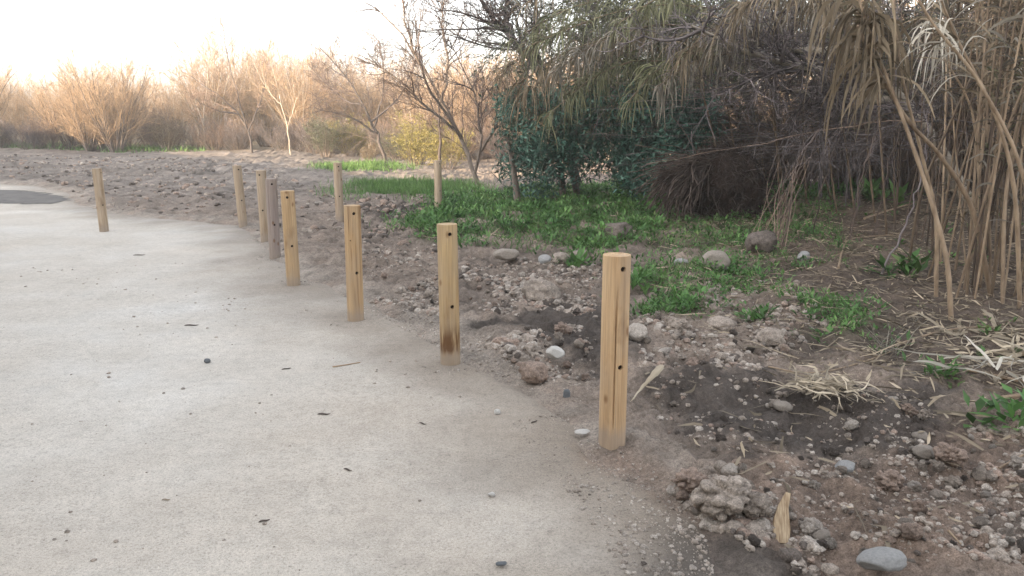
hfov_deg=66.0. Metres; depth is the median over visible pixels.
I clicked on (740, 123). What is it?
dead branch
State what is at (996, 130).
reed cane
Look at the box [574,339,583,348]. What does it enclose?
soil clod
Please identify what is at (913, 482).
soil clod
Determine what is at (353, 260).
timber post
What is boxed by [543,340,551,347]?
soil clod
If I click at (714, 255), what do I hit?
stone
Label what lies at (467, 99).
bare shrub
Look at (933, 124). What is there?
reed cane
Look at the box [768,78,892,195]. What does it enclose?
dead branch
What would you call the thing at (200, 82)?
bare tree
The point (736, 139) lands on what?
dead branch
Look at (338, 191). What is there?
timber post
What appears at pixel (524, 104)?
leaning reed
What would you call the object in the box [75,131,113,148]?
bramble
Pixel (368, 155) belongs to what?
dry bush
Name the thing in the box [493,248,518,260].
stone
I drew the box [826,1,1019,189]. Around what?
thicket shrub
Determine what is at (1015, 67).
reed cane
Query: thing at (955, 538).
twig
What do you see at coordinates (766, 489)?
soil clod
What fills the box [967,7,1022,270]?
reed cane
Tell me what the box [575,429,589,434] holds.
stone
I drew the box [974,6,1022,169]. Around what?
reed cane
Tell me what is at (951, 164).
reed cane
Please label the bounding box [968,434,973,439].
soil clod
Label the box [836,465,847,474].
soil clod
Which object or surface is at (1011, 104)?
reed cane
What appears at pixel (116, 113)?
bare shrub
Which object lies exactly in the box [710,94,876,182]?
bramble
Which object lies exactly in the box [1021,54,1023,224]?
reed cane
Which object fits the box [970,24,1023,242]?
reed cane
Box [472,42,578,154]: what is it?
thicket shrub
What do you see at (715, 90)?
dead branch
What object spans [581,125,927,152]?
dead branch
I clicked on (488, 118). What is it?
thicket shrub
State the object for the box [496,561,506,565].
stone
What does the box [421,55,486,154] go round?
bare shrub
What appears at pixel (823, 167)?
dead branch
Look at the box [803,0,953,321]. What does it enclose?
leaning reed
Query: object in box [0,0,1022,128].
sky
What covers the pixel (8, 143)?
bramble
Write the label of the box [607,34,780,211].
leaning reed
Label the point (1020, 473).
soil clod
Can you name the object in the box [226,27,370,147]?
bare shrub
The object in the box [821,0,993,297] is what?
leaning reed
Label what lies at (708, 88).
dead branch
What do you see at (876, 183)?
weed plant
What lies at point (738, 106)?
thicket shrub
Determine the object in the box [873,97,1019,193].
bramble
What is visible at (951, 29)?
leaning reed
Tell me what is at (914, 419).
soil clod
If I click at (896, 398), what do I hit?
stone
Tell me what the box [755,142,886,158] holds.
dead branch
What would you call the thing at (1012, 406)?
weed plant
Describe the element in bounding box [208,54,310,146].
bare shrub
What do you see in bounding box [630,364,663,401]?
fallen leaf
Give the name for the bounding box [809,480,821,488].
soil clod
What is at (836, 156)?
dead branch
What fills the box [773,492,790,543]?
wood chip
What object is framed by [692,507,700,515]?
soil clod
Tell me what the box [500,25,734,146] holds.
leaning reed
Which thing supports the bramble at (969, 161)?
on the ground at (322, 259)
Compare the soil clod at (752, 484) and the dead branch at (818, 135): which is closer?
the soil clod at (752, 484)
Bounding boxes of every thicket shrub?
[452,54,568,158]
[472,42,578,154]
[716,67,771,138]
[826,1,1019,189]
[861,0,1022,204]
[871,0,1012,165]
[916,2,1023,205]
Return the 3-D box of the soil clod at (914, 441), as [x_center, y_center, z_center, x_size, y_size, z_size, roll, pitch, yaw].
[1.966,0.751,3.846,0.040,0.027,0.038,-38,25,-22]
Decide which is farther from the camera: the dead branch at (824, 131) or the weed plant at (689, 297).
the dead branch at (824, 131)
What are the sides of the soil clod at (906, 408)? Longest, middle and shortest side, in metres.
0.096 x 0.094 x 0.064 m
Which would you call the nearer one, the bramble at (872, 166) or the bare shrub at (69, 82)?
the bramble at (872, 166)
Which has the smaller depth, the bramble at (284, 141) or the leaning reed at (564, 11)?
the leaning reed at (564, 11)
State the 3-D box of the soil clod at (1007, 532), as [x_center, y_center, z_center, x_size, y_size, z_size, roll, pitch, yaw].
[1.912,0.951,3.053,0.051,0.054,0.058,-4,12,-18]
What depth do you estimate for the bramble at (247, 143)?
42.52 m
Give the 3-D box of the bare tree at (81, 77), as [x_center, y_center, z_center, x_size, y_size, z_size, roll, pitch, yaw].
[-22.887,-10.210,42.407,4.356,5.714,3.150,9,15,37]
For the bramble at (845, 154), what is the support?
on the ground at (322, 259)
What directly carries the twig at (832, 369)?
on the ground at (322, 259)
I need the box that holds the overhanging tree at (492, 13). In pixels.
[390,0,624,186]
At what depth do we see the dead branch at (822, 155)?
10.60 m
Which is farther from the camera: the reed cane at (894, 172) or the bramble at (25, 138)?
the bramble at (25, 138)
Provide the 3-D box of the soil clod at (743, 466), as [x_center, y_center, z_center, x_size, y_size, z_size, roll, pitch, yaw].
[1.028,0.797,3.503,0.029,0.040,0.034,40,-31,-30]
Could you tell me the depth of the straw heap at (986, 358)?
4.83 m
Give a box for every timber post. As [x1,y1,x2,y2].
[92,168,108,231]
[232,165,246,227]
[256,170,268,242]
[265,178,280,259]
[280,190,300,285]
[333,162,343,221]
[344,204,363,321]
[434,160,441,207]
[437,223,459,365]
[598,252,630,450]
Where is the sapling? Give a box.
[421,73,466,159]
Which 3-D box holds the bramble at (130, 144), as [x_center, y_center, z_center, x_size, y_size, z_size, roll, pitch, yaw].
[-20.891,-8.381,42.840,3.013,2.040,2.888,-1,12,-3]
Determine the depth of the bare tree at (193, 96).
38.08 m
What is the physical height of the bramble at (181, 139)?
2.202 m
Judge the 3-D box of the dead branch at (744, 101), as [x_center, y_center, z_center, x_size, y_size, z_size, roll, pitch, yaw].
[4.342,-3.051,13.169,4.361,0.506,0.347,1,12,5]
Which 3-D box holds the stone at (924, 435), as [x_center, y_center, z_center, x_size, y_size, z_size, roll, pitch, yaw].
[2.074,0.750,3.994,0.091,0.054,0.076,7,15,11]
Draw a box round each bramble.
[0,110,66,149]
[0,119,25,147]
[19,111,77,148]
[62,124,92,147]
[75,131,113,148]
[103,123,152,149]
[133,113,187,146]
[142,112,200,148]
[169,115,227,148]
[185,113,237,150]
[200,110,266,149]
[207,113,262,149]
[251,112,307,149]
[278,115,327,151]
[287,112,345,153]
[296,113,357,151]
[323,120,368,152]
[359,114,401,154]
[363,115,414,157]
[380,112,438,156]
[405,116,477,156]
[426,115,487,159]
[460,122,495,159]
[471,121,510,158]
[472,125,522,161]
[676,97,823,178]
[707,96,832,188]
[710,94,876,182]
[728,77,898,187]
[763,110,915,186]
[802,110,914,185]
[814,110,965,187]
[833,87,969,195]
[856,115,969,193]
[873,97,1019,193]
[886,114,1019,196]
[930,113,1023,203]
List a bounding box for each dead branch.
[569,122,859,135]
[580,88,802,99]
[581,96,926,136]
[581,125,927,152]
[588,81,852,102]
[593,95,929,107]
[593,114,892,136]
[595,110,884,139]
[602,95,794,105]
[606,130,854,152]
[609,81,800,110]
[613,129,854,166]
[616,81,821,96]
[624,88,927,117]
[624,142,917,170]
[640,98,817,116]
[643,119,920,171]
[643,126,903,147]
[648,105,918,131]
[653,110,823,134]
[665,78,821,203]
[676,75,857,205]
[676,126,896,187]
[688,77,851,197]
[694,60,823,198]
[698,100,909,196]
[699,105,830,198]
[699,129,878,148]
[712,124,812,187]
[719,108,829,167]
[721,74,914,106]
[722,92,935,191]
[724,124,924,144]
[730,157,886,180]
[736,67,828,196]
[740,131,877,153]
[749,109,874,129]
[751,115,859,245]
[753,113,889,171]
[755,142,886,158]
[755,144,844,191]
[756,140,899,186]
[759,159,905,167]
[761,72,839,193]
[761,78,833,206]
[761,94,929,208]
[763,108,859,206]
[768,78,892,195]
[771,109,862,220]
[773,86,848,198]
[798,104,871,231]
[806,94,917,232]
[807,102,933,221]
[837,97,901,235]
[840,88,930,243]
[851,90,972,274]
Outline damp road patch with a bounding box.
[0,190,66,203]
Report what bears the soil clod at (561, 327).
on the ground at (322, 259)
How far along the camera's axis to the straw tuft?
4.46 m
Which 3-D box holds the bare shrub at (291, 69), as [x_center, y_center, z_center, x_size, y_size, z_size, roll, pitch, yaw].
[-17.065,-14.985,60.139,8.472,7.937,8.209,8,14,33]
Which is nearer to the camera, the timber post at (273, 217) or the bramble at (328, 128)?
the timber post at (273, 217)
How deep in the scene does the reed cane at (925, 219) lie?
10.29 m
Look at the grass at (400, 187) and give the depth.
19.57 m
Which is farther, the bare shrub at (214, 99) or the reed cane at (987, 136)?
the bare shrub at (214, 99)
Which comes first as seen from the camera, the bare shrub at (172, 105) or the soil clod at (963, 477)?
the soil clod at (963, 477)
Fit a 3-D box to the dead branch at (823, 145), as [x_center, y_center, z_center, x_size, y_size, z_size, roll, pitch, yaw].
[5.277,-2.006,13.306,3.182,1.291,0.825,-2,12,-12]
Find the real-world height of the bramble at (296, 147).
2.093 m
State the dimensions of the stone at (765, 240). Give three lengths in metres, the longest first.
0.424 x 0.387 x 0.319 m
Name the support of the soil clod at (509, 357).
on the ground at (322, 259)
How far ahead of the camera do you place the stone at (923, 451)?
3.72 m
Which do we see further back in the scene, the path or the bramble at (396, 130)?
the bramble at (396, 130)
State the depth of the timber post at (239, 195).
12.12 m
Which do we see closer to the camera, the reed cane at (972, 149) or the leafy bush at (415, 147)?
the reed cane at (972, 149)
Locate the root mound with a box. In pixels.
[626,114,785,221]
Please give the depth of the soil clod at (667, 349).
5.35 m
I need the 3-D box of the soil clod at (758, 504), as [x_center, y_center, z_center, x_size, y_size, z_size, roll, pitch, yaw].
[0.957,0.856,3.112,0.135,0.117,0.119,9,15,37]
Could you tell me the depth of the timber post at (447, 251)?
5.08 m
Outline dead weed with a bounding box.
[836,308,931,363]
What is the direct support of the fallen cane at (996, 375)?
on the ground at (322, 259)
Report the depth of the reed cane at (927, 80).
13.35 m
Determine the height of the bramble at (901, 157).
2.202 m
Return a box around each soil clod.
[381,272,388,277]
[408,286,414,290]
[425,289,432,296]
[494,308,500,313]
[501,302,510,307]
[506,354,513,360]
[510,291,516,297]
[518,272,525,276]
[518,361,548,384]
[521,278,560,301]
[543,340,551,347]
[552,252,570,264]
[553,332,562,338]
[554,321,572,334]
[555,339,563,345]
[563,361,570,367]
[569,249,588,261]
[572,307,580,314]
[574,297,582,303]
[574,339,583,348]
[581,373,590,381]
[601,222,632,240]
[645,336,651,343]
[661,347,670,352]
[666,318,691,331]
[670,401,677,405]
[670,466,707,494]
[675,490,688,500]
[690,474,751,521]
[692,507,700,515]
[706,316,736,330]
[710,303,719,309]
[713,460,726,474]
[715,311,724,316]
[715,434,726,440]
[720,415,727,420]
[721,463,737,476]
[729,328,737,335]
[739,463,746,470]
[742,492,773,517]
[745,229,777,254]
[746,346,754,352]
[747,479,755,489]
[748,534,760,545]
[755,327,785,347]
[763,487,769,492]
[765,388,771,393]
[768,399,780,408]
[779,344,789,352]
[790,566,799,573]
[799,517,826,536]
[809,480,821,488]
[816,539,827,547]
[825,471,837,478]
[825,537,836,548]
[827,443,841,457]
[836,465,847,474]
[844,405,851,411]
[844,419,858,430]
[860,458,870,467]
[867,387,876,394]
[873,469,904,491]
[885,436,892,442]
[897,447,907,455]
[897,517,913,523]
[899,522,923,539]
[900,403,918,416]
[907,480,920,484]
[907,558,915,562]
[910,415,919,422]
[910,499,928,514]
[911,438,918,444]
[912,484,922,491]
[917,408,932,419]
[918,463,926,471]
[929,488,942,499]
[932,442,968,466]
[932,461,943,471]
[943,475,962,488]
[960,475,967,480]
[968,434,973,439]
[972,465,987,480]
[972,516,987,527]
[980,492,987,498]
[983,490,991,497]
[985,470,997,481]
[986,498,997,505]
[989,444,996,448]
[998,527,1013,536]
[1003,536,1015,544]
[1009,455,1023,470]
[1016,470,1023,477]
[1016,538,1023,551]
[1018,483,1023,491]
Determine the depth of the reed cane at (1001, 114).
7.02 m
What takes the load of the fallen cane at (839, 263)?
on the leaf litter
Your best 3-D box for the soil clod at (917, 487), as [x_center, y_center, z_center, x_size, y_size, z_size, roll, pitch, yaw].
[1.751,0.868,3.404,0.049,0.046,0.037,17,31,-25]
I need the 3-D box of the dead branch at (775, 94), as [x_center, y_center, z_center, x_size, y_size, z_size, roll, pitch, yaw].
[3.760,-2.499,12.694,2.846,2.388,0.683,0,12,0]
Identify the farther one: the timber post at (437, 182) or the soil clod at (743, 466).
the timber post at (437, 182)
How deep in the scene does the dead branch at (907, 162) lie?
14.01 m
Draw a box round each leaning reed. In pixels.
[481,8,731,140]
[494,0,744,149]
[499,0,767,189]
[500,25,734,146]
[501,24,714,146]
[514,0,831,201]
[526,45,716,151]
[541,7,787,205]
[555,43,799,189]
[590,0,807,204]
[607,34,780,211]
[632,33,837,215]
[655,5,856,220]
[679,0,875,222]
[707,0,887,234]
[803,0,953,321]
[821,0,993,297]
[852,0,938,296]
[879,0,1022,308]
[896,0,1023,186]
[903,18,979,285]
[907,0,1009,262]
[1000,91,1023,303]
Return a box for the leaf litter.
[404,183,1023,549]
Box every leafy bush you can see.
[300,109,362,157]
[325,113,370,156]
[366,121,416,160]
[385,109,444,166]
[421,121,475,169]
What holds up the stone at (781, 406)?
on the ground at (322, 259)
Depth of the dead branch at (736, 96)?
13.48 m
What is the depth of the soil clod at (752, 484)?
3.37 m
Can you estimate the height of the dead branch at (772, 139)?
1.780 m
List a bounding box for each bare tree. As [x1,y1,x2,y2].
[58,46,116,149]
[167,0,291,152]
[167,2,244,145]
[235,29,312,154]
[295,14,436,159]
[330,0,556,184]
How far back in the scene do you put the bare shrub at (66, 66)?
42.82 m
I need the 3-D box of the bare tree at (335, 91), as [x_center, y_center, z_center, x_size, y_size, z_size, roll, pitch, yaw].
[-6.449,-8.299,32.298,5.714,6.388,4.784,4,12,17]
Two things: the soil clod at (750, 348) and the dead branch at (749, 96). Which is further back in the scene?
the dead branch at (749, 96)
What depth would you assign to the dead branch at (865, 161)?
9.50 m
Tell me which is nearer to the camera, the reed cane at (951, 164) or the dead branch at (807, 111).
the reed cane at (951, 164)
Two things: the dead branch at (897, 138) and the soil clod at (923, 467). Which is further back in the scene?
the dead branch at (897, 138)
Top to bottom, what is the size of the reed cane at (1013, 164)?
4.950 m
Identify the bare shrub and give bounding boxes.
[0,58,37,135]
[0,61,29,125]
[0,73,55,143]
[0,80,47,140]
[13,69,96,148]
[28,44,180,144]
[40,70,119,151]
[50,51,182,152]
[50,66,114,141]
[110,70,178,141]
[132,91,185,147]
[133,71,240,144]
[144,27,266,146]
[158,74,211,139]
[177,16,298,141]
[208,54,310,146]
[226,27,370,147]
[239,42,332,130]
[260,32,368,132]
[262,66,316,141]
[297,55,380,135]
[318,52,412,144]
[340,63,414,147]
[359,53,441,131]
[375,58,459,133]
[398,43,484,133]
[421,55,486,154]
[431,44,547,147]
[444,49,513,142]
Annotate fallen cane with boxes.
[837,234,892,268]
[863,198,927,219]
[889,326,977,347]
[967,367,1023,382]
[1001,393,1021,399]
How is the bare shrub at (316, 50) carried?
on the ground at (322, 259)
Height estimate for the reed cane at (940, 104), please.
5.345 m
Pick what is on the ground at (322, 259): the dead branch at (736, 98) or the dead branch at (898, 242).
the dead branch at (898, 242)
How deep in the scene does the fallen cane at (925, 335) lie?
5.92 m
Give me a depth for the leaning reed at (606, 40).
11.73 m
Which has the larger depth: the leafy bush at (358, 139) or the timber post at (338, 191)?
the leafy bush at (358, 139)
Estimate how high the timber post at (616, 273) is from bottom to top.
1.197 m
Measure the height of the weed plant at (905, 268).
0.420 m
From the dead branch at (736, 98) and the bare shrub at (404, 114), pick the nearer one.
the dead branch at (736, 98)
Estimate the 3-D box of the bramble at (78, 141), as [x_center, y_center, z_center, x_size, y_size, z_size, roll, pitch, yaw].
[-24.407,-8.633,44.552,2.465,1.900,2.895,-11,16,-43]
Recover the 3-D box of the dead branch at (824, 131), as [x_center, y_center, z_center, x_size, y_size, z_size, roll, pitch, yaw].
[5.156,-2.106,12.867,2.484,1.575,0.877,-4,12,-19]
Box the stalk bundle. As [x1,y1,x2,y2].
[744,146,825,255]
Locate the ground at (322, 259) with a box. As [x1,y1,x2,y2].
[0,129,1023,575]
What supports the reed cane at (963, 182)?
on the ground at (322, 259)
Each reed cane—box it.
[872,3,913,165]
[877,0,922,223]
[878,0,919,215]
[884,0,923,230]
[891,0,953,239]
[899,0,965,261]
[901,6,980,237]
[902,7,964,233]
[903,0,975,240]
[903,0,982,174]
[904,0,995,260]
[904,5,949,186]
[913,1,973,241]
[915,0,973,218]
[918,0,994,216]
[919,0,971,248]
[922,9,959,219]
[925,0,1012,279]
[926,0,993,244]
[927,10,1017,276]
[929,0,1018,294]
[929,1,992,249]
[931,0,995,274]
[931,3,1022,256]
[933,5,1022,232]
[935,1,995,211]
[938,12,980,189]
[939,2,963,208]
[944,0,1023,289]
[944,2,1018,274]
[950,0,1003,282]
[950,0,1023,287]
[952,0,1023,295]
[952,1,1014,261]
[953,2,1023,271]
[955,1,1023,299]
[955,3,1022,272]
[955,12,1023,298]
[955,52,1008,233]
[958,1,1020,198]
[959,3,991,169]
[960,0,1022,240]
[962,12,1015,164]
[963,0,1023,234]
[963,0,1023,287]
[963,1,1020,201]
[965,34,1019,181]
[967,4,1023,241]
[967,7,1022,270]
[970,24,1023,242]
[970,43,1021,264]
[970,74,1023,284]
[970,83,1021,252]
[971,1,1023,281]
[973,5,1011,245]
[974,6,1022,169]
[976,15,1023,296]
[981,1,1020,179]
[986,33,1022,255]
[988,19,1023,250]
[992,87,1023,269]
[997,149,1023,243]
[999,71,1023,292]
[1012,83,1021,242]
[1013,255,1023,296]
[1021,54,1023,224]
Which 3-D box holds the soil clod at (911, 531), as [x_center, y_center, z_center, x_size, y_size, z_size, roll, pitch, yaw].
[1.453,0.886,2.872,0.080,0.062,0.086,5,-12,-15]
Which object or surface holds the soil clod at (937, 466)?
on the ground at (322, 259)
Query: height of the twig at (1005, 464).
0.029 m
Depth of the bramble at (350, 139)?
40.00 m
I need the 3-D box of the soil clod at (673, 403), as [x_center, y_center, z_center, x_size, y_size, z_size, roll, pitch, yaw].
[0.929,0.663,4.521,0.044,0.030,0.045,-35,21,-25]
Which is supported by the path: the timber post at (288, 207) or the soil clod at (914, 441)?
the timber post at (288, 207)
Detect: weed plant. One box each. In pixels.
[562,246,601,267]
[630,268,659,294]
[671,289,698,312]
[731,299,779,322]
[844,175,920,204]
[862,247,933,279]
[924,354,971,387]
[963,383,1023,431]
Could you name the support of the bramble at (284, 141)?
on the ground at (322, 259)
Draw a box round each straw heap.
[890,335,1023,386]
[909,306,1023,359]
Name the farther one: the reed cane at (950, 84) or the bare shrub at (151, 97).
the bare shrub at (151, 97)
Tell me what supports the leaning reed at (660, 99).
on the ground at (322, 259)
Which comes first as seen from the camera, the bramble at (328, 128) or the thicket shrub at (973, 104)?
the thicket shrub at (973, 104)
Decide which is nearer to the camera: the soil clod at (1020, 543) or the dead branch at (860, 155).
the soil clod at (1020, 543)
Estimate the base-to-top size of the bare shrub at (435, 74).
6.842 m
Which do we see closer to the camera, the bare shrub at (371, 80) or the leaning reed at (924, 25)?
the leaning reed at (924, 25)
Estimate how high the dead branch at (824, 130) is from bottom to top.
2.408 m
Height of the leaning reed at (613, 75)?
2.660 m
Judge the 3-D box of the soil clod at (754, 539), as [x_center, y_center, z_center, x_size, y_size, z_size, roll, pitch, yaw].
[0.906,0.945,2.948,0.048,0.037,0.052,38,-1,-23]
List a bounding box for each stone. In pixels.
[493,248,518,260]
[494,409,499,414]
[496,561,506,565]
[538,254,550,263]
[546,346,564,358]
[563,389,569,397]
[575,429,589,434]
[629,323,647,341]
[674,258,687,264]
[700,250,730,271]
[773,401,792,411]
[797,251,809,259]
[813,528,830,539]
[835,460,854,472]
[856,546,906,570]
[888,396,898,402]
[911,430,927,439]
[912,445,933,459]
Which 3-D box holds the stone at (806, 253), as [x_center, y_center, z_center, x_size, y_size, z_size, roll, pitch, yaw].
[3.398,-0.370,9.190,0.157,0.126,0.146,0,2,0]
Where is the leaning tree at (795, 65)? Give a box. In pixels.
[597,0,1016,213]
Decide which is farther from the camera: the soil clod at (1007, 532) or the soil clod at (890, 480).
the soil clod at (890, 480)
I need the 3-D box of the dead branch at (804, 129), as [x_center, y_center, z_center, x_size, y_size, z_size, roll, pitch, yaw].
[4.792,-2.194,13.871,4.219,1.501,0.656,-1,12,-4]
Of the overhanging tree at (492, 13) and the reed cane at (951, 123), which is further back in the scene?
the overhanging tree at (492, 13)
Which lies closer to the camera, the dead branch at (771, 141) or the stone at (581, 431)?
the stone at (581, 431)
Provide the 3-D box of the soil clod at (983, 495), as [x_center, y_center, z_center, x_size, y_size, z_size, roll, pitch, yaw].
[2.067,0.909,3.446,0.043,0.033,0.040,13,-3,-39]
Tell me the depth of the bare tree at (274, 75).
37.19 m
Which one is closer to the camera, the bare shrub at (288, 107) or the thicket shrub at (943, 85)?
the thicket shrub at (943, 85)
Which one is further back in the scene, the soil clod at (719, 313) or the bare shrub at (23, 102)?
the bare shrub at (23, 102)
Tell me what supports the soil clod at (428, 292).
on the ground at (322, 259)
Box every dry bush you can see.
[0,116,16,147]
[146,114,189,149]
[359,140,382,160]
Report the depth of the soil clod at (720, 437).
3.86 m
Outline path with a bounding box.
[0,183,714,575]
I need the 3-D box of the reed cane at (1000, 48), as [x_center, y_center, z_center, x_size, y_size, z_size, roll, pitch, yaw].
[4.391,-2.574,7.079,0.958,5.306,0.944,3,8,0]
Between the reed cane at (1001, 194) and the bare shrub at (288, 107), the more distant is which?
the bare shrub at (288, 107)
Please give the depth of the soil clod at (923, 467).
3.62 m
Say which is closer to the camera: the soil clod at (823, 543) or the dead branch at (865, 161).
the soil clod at (823, 543)
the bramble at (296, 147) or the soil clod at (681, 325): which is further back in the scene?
the bramble at (296, 147)
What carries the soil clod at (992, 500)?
on the ground at (322, 259)
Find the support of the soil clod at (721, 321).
on the ground at (322, 259)
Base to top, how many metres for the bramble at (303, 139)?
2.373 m
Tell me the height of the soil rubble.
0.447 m
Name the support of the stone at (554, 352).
on the ground at (322, 259)
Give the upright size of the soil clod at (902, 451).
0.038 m
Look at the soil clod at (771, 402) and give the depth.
4.50 m
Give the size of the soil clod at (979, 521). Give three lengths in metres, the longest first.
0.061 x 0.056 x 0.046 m
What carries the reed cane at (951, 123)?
on the ground at (322, 259)
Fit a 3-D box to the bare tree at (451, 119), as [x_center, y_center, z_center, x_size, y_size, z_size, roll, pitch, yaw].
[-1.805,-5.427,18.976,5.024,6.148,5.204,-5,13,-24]
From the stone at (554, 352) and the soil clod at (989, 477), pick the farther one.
the stone at (554, 352)
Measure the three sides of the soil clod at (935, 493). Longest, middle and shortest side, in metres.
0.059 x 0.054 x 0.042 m
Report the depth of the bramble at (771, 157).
14.48 m
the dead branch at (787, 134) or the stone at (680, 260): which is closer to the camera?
the stone at (680, 260)
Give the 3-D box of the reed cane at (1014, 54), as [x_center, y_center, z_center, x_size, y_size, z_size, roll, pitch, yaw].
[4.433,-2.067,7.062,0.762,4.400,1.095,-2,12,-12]
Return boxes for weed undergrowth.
[382,176,1023,365]
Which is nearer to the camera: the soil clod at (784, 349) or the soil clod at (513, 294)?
the soil clod at (784, 349)
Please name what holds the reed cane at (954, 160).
on the ground at (322, 259)
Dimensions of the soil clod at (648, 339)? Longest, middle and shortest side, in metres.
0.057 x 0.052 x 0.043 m
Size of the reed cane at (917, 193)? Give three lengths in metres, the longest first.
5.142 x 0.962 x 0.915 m
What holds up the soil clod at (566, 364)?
on the ground at (322, 259)
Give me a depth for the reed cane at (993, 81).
8.69 m
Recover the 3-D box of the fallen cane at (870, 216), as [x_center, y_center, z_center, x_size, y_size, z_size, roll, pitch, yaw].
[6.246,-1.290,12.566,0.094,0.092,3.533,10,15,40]
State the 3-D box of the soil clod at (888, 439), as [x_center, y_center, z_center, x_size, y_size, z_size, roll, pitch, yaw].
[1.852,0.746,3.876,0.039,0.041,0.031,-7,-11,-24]
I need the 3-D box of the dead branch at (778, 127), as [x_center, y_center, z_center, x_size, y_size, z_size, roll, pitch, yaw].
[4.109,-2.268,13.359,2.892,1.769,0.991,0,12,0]
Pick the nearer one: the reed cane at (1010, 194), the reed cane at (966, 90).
the reed cane at (1010, 194)
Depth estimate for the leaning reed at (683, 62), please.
10.97 m
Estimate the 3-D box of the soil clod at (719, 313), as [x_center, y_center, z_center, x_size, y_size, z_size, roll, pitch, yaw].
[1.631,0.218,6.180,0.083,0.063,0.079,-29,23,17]
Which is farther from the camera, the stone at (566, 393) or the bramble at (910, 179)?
the bramble at (910, 179)
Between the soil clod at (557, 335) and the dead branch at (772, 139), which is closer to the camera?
the soil clod at (557, 335)
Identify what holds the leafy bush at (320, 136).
on the ground at (322, 259)
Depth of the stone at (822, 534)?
3.00 m
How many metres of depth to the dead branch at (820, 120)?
12.24 m
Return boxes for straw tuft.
[769,364,883,411]
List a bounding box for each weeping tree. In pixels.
[460,0,803,184]
[691,0,1005,194]
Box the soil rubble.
[0,154,1023,575]
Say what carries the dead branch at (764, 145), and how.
on the root mound
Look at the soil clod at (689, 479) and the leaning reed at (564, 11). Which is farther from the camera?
the leaning reed at (564, 11)
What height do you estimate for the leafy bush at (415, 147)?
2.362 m
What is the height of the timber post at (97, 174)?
1.197 m
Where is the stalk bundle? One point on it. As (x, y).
(777, 220)
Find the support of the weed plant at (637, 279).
on the ground at (322, 259)
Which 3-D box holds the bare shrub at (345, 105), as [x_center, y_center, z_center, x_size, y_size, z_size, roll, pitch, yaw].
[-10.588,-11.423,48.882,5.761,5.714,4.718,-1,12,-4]
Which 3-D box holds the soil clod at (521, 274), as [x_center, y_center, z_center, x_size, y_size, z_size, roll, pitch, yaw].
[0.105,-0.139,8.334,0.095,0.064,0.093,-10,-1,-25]
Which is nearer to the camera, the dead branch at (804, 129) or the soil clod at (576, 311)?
the soil clod at (576, 311)
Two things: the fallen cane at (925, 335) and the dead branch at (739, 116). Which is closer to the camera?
the fallen cane at (925, 335)
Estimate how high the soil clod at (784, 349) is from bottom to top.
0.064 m
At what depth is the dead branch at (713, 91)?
11.88 m
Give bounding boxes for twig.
[768,344,909,373]
[947,530,960,544]
[998,454,1023,468]
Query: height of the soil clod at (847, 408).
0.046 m
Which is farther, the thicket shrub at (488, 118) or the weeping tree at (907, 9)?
the thicket shrub at (488, 118)
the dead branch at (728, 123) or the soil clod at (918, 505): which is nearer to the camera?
the soil clod at (918, 505)
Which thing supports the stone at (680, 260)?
on the ground at (322, 259)
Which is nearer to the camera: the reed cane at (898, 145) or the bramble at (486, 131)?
the reed cane at (898, 145)
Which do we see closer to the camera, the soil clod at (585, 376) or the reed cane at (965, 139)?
the soil clod at (585, 376)
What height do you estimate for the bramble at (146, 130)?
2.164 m
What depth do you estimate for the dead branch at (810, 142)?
9.54 m
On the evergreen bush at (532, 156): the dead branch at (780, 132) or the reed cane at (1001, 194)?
the dead branch at (780, 132)
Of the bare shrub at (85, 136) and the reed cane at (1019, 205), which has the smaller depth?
the reed cane at (1019, 205)
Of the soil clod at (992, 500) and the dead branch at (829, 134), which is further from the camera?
the dead branch at (829, 134)
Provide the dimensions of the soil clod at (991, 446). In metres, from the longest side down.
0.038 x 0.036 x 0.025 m
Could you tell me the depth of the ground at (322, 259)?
5.69 m
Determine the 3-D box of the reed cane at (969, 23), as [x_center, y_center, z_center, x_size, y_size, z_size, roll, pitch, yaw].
[5.503,-3.503,9.640,0.944,6.183,0.958,3,13,-12]
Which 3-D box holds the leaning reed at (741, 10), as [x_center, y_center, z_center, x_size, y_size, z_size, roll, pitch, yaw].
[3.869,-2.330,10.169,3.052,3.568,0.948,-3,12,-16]
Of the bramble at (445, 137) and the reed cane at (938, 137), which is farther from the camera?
the bramble at (445, 137)
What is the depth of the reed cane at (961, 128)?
12.93 m
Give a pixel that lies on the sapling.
(440, 144)
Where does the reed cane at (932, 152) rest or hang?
on the ground at (322, 259)
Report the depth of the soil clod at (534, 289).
7.12 m
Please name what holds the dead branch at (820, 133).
attached to the leaning tree at (795, 65)
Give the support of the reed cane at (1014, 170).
on the ground at (322, 259)
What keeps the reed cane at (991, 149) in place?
on the ground at (322, 259)
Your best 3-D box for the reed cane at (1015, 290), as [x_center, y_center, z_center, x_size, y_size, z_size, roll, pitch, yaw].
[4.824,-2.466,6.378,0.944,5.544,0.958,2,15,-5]
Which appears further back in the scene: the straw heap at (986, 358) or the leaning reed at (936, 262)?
the leaning reed at (936, 262)
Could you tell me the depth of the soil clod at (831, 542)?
2.94 m
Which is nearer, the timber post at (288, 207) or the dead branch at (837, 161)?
the timber post at (288, 207)
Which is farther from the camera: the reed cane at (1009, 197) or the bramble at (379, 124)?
the bramble at (379, 124)
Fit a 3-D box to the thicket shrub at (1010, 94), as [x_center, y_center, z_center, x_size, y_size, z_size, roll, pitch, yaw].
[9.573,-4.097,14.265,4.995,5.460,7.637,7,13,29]
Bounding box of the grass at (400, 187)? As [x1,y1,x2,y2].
[1,140,506,234]
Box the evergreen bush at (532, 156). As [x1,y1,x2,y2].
[478,71,737,204]
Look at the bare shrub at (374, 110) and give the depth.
46.19 m

